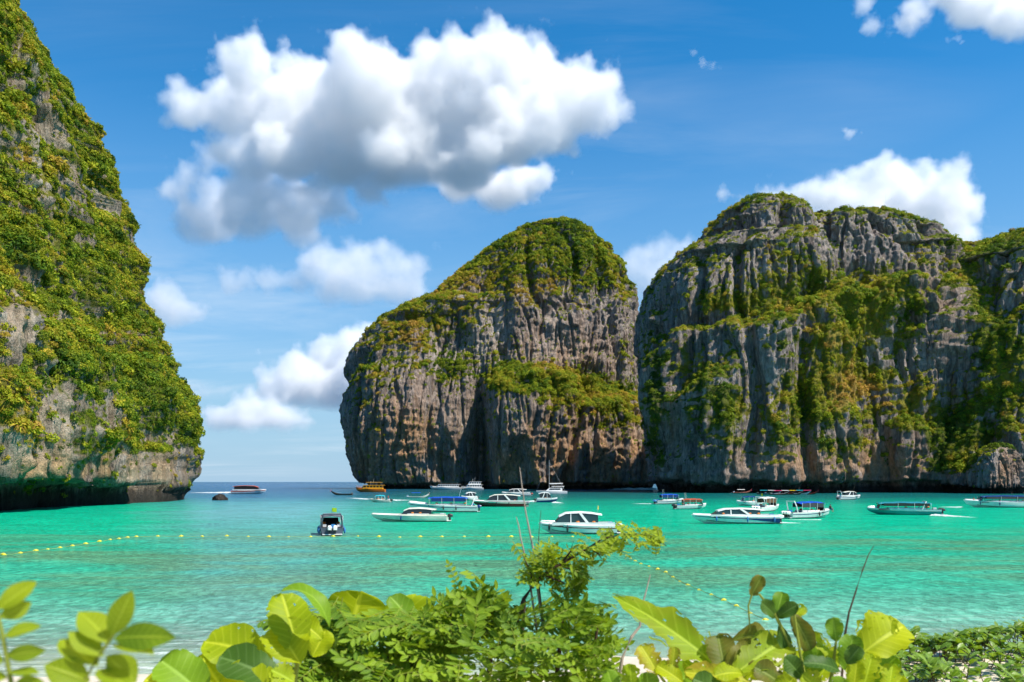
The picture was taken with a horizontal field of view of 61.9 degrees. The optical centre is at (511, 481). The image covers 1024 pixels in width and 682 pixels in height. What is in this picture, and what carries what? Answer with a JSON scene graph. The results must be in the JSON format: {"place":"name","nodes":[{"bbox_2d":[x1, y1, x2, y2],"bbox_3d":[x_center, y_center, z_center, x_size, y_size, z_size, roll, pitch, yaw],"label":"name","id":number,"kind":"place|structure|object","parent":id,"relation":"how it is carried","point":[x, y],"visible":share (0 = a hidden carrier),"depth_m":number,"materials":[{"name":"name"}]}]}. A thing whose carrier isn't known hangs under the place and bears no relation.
{"place":"outdoors","nodes":[
{"label":"outdoors","id":0,"kind":"place"},
{"bbox_2d":[0,581,45,681],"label":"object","id":1,"kind":"object","parent":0,"point":[14,605],"visible":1,"depth_m":1.30,"materials":[{"name":"green plant"}]},
{"bbox_2d":[0,0,202,510],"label":"headland","id":2,"kind":"structure","parent":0,"point":[147,481],"depth_m":204.74,"materials":[{"name":"stone"}]},
{"bbox_2d":[44,590,175,681],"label":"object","id":3,"kind":"object","parent":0,"point":[80,648],"visible":1,"depth_m":1.35,"materials":[{"name":"green plant"}]},
{"bbox_2d":[339,220,654,488],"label":"domed island","id":4,"kind":"structure","parent":0,"point":[467,414],"depth_m":700.85,"materials":[{"name":"stone"}]},
{"bbox_2d":[0,482,1023,676],"bbox_3d":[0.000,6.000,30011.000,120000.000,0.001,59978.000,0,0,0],"label":"sea","id":5,"kind":"structure","parent":0,"point":[930,575],"depth_m":67.64,"materials":[{"name":"liquid"}]},
{"bbox_2d":[212,494,227,499],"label":"rock","id":6,"kind":"object","parent":5,"relation":"in","point":[220,497],"visible":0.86,"depth_m":277.61,"materials":[{"name":"stone"}]},
{"bbox_2d":[231,485,265,493],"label":"speedboat","id":7,"kind":"object","parent":5,"relation":"on","point":[245,489],"visible":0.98,"depth_m":427.15,"materials":[{"name":"red paint"}]},
{"bbox_2d":[234,486,259,488],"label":"cabin window","id":8,"kind":"structure","parent":7,"relation":"in","point":[236,487],"depth_m":427.23,"materials":[{"name":"black glass"}]},
{"bbox_2d":[6,536,568,554],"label":"rope","id":9,"kind":"object","parent":5,"relation":"on","point":[293,536],"visible":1,"depth_m":93.07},
{"bbox_2d":[317,508,345,535],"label":"speedboat","id":10,"kind":"object","parent":5,"relation":"on","point":[329,525],"visible":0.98,"depth_m":95.65,"materials":[{"name":"grey plastic"}]},
{"bbox_2d":[330,489,353,494],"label":"longtail boat","id":11,"kind":"object","parent":5,"relation":"on","point":[352,493],"visible":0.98,"depth_m":386.66,"materials":[{"name":"brown wood"}]},
{"bbox_2d":[356,481,385,491],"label":"excursion boat","id":12,"kind":"object","parent":5,"relation":"on","point":[371,488],"visible":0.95,"depth_m":497.90,"materials":[{"name":"orange paint"}]},
{"bbox_2d":[370,495,392,501],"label":"speedboat","id":13,"kind":"object","parent":5,"relation":"on","point":[379,500],"visible":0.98,"depth_m":249.26,"materials":[{"name":"teal paint"}]},
{"bbox_2d":[371,507,452,521],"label":"speedboat","id":14,"kind":"object","parent":5,"relation":"on","point":[418,514],"visible":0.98,"depth_m":127.96,"materials":[{"name":"white plastic"}]},
{"bbox_2d":[402,509,432,513],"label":"cabin window","id":15,"kind":"structure","parent":14,"relation":"in","point":[416,511],"depth_m":128.03,"materials":[{"name":"black glass"}]},
{"bbox_2d":[402,492,429,497],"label":"longtail boat","id":16,"kind":"object","parent":5,"relation":"on","point":[408,496],"visible":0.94,"depth_m":315.58,"materials":[{"name":"white wood"}]},
{"bbox_2d":[408,490,480,511],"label":"speedboat","id":17,"kind":"object","parent":5,"relation":"on","point":[451,507],"visible":0.91,"depth_m":167.61,"materials":[{"name":"blue paint"}]},
{"bbox_2d":[430,484,461,489],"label":"motor yacht","id":18,"kind":"object","parent":5,"relation":"on","point":[447,487],"visible":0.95,"depth_m":642.68,"materials":[{"name":"white plastic"}]},
{"bbox_2d":[461,492,478,499],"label":"speedboat","id":19,"kind":"object","parent":5,"relation":"on","point":[470,495],"visible":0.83,"depth_m":278.43,"materials":[{"name":"white plastic"}]},
{"bbox_2d":[461,480,483,489],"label":"motor yacht","id":20,"kind":"object","parent":5,"relation":"on","point":[474,486],"visible":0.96,"depth_m":643.23,"materials":[{"name":"white plastic"}]},
{"bbox_2d":[472,494,529,506],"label":"speedboat","id":21,"kind":"object","parent":5,"relation":"on","point":[503,500],"visible":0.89,"depth_m":205.77,"materials":[{"name":"white paint"}]},
{"bbox_2d":[487,495,517,499],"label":"cabin window","id":22,"kind":"structure","parent":21,"relation":"in","point":[500,497],"depth_m":205.84,"materials":[{"name":"black glass"}]},
{"bbox_2d":[502,489,532,495],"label":"speedboat","id":23,"kind":"object","parent":5,"relation":"on","point":[515,491],"visible":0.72,"depth_m":362.32,"materials":[{"name":"white plastic"}]},
{"bbox_2d":[508,489,524,491],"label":"cabin window","id":24,"kind":"structure","parent":23,"relation":"in","point":[513,490],"depth_m":362.59,"materials":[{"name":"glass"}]},
{"bbox_2d":[533,492,557,501],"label":"speedboat","id":25,"kind":"object","parent":5,"relation":"on","point":[544,496],"visible":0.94,"depth_m":249.21,"materials":[{"name":"blue paint"}]},
{"bbox_2d":[539,493,550,497],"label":"cabin window","id":26,"kind":"structure","parent":25,"relation":"in","point":[547,495],"depth_m":249.26,"materials":[{"name":"glass"}]},
{"bbox_2d":[536,462,566,493],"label":"sailing catamaran","id":27,"kind":"object","parent":5,"relation":"on","point":[554,490],"visible":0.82,"depth_m":425.67,"materials":[{"name":"white plastic"}]},
{"bbox_2d":[540,506,620,533],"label":"speedboat","id":28,"kind":"object","parent":5,"relation":"on","point":[583,522],"visible":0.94,"depth_m":97.40,"materials":[{"name":"white paint"}]},
{"bbox_2d":[555,513,597,521],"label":"cabin window","id":29,"kind":"structure","parent":28,"relation":"in","point":[575,517],"depth_m":97.49,"materials":[{"name":"black glass"}]},
{"bbox_2d":[652,491,682,503],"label":"speedboat","id":30,"kind":"object","parent":5,"relation":"on","point":[677,500],"visible":0.91,"depth_m":229.65,"materials":[{"name":"blue paint"}]},
{"bbox_2d":[671,493,705,508],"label":"speedboat","id":31,"kind":"object","parent":5,"relation":"on","point":[701,505],"visible":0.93,"depth_m":186.58,"materials":[{"name":"white plastic"}]},
{"bbox_2d":[623,554,761,617],"bbox_3d":[10.023,5.965,55.597,0.488,0.069,37.063,0,0,-4],"label":"rope","id":32,"kind":"object","parent":5,"relation":"on","point":[697,588],"visible":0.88,"depth_m":46.22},
{"bbox_2d":[691,508,783,523],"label":"speedboat","id":33,"kind":"object","parent":5,"relation":"on","point":[737,516],"visible":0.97,"depth_m":121.36,"materials":[{"name":"white paint"}]},
{"bbox_2d":[711,509,759,513],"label":"cabin window","id":34,"kind":"structure","parent":33,"relation":"in","point":[734,511],"depth_m":121.51,"materials":[{"name":"black glass"}]},
{"bbox_2d":[731,489,751,492],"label":"longtail boat","id":35,"kind":"object","parent":5,"relation":"on","point":[741,492],"visible":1,"depth_m":440.56,"materials":[{"name":"brown wood"}]},
{"bbox_2d":[736,496,763,505],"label":"speedboat","id":36,"kind":"object","parent":5,"relation":"on","point":[742,502],"visible":0.86,"depth_m":213.52,"materials":[{"name":"blue paint"}]},
{"bbox_2d":[751,494,778,511],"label":"speedboat","id":37,"kind":"object","parent":5,"relation":"on","point":[773,505],"visible":0.89,"depth_m":172.88,"materials":[{"name":"white plastic"}]},
{"bbox_2d":[766,490,789,494],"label":"longtail boat","id":38,"kind":"object","parent":5,"relation":"on","point":[770,493],"visible":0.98,"depth_m":391.88,"materials":[{"name":"brown wood"}]},
{"bbox_2d":[776,490,795,494],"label":"longtail boat","id":39,"kind":"object","parent":5,"relation":"on","point":[788,493],"visible":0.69,"depth_m":397.69,"materials":[{"name":"brown wood"}]},
{"bbox_2d":[781,501,829,518],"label":"speedboat","id":40,"kind":"object","parent":5,"relation":"on","point":[822,511],"visible":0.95,"depth_m":139.93,"materials":[{"name":"blue paint"}]},
{"bbox_2d":[836,491,859,499],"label":"speedboat","id":41,"kind":"object","parent":5,"relation":"on","point":[849,495],"visible":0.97,"depth_m":284.65,"materials":[{"name":"white plastic"}]},
{"bbox_2d":[842,492,856,494],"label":"cabin window","id":42,"kind":"structure","parent":41,"relation":"in","point":[846,493],"depth_m":284.95,"materials":[{"name":"glass"}]},
{"bbox_2d":[867,501,944,514],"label":"speedboat","id":43,"kind":"object","parent":5,"relation":"on","point":[905,510],"visible":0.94,"depth_m":154.69,"materials":[{"name":"teal paint"}]},
{"bbox_2d":[964,495,1023,507],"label":"speedboat","id":44,"kind":"object","parent":5,"relation":"on","point":[978,502],"visible":0.98,"depth_m":198.67,"materials":[{"name":"blue paint"}]},
{"bbox_2d":[0,637,1023,681],"bbox_3d":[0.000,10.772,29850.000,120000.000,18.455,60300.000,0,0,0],"label":"beach","id":45,"kind":"structure","parent":0,"point":[153,660],"depth_m":29.10,"materials":[{"name":"beige sand"}]},
{"bbox_2d":[144,583,434,681],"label":"broadleaf plant","id":46,"kind":"object","parent":45,"relation":"on","point":[231,652],"visible":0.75,"depth_m":3.39,"materials":[{"name":"green plant"}]},
{"bbox_2d":[256,521,666,681],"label":"feathery bush","id":47,"kind":"object","parent":45,"relation":"on","point":[438,641],"visible":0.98,"depth_m":4.27,"materials":[{"name":"green plant"}]},
{"bbox_2d":[445,559,466,595],"bbox_3d":[-0.292,0.536,4.510,0.131,0.254,0.027,0,0,9],"label":"sprout","id":48,"kind":"object","parent":47,"relation":"on","point":[459,583],"visible":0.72,"depth_m":4.50,"materials":[{"name":"green plant"}]},
{"bbox_2d":[516,517,537,629],"bbox_3d":[0.085,0.557,4.742,0.171,0.722,0.025,0,0,36],"label":"dry twig","id":49,"kind":"object","parent":47,"relation":"attached to","point":[533,607],"visible":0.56,"depth_m":4.71,"materials":[{"name":"brown wood"}]},
{"bbox_2d":[519,467,543,639],"bbox_3d":[0.114,0.422,4.801,0.200,1.011,0.028,0,0,37],"label":"dry twig","id":50,"kind":"object","parent":47,"relation":"attached to","point":[538,595],"visible":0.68,"depth_m":4.81,"materials":[{"name":"brown wood"}]},
{"bbox_2d":[538,513,545,639],"bbox_3d":[0.160,0.540,4.752,0.041,0.763,0.090,0,0,-20],"label":"dry twig","id":51,"kind":"object","parent":47,"relation":"attached to","point":[538,582],"visible":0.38,"depth_m":4.73,"materials":[{"name":"brown plant"}]},
{"bbox_2d":[619,575,650,681],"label":"dry twig","id":52,"kind":"object","parent":47,"relation":"in","point":[623,654],"visible":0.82,"depth_m":4.23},
{"bbox_2d":[894,617,1023,681],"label":"creeping shrub","id":53,"kind":"object","parent":45,"relation":"on","point":[930,666],"visible":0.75,"depth_m":7.32,"materials":[{"name":"green plant"}]},
{"bbox_2d":[19,0,1023,481],"label":"sky","id":54,"kind":"structure","parent":0,"point":[294,174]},
{"bbox_2d":[612,487,657,489],"bbox_3d":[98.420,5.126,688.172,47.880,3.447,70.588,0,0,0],"label":"boat","id":55,"kind":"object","parent":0,"point":[636,488],"depth_m":679.00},
{"bbox_2d":[601,574,914,681],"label":"sea lettuce plant","id":56,"kind":"object","parent":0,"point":[872,647],"visible":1,"depth_m":3.70,"materials":[{"name":"green plant"}]},
{"bbox_2d":[841,546,873,676],"bbox_3d":[1.594,0.726,3.960,0.253,0.850,0.012,0,0,-30],"label":"dry twig","id":57,"kind":"object","parent":56,"relation":"attached to","point":[845,632],"visible":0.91,"depth_m":3.94,"materials":[{"name":"brown plant"}]},
{"bbox_2d":[633,194,1023,493],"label":"cliff","id":58,"kind":"structure","parent":0,"point":[717,474],"depth_m":474.49,"materials":[{"name":"grey stone"}]},
{"bbox_2d":[0,0,1023,497],"label":"gully shrubs","id":59,"kind":"object","parent":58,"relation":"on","point":[167,378],"depth_m":452.57,"materials":[{"name":"green plant"}]}
]}

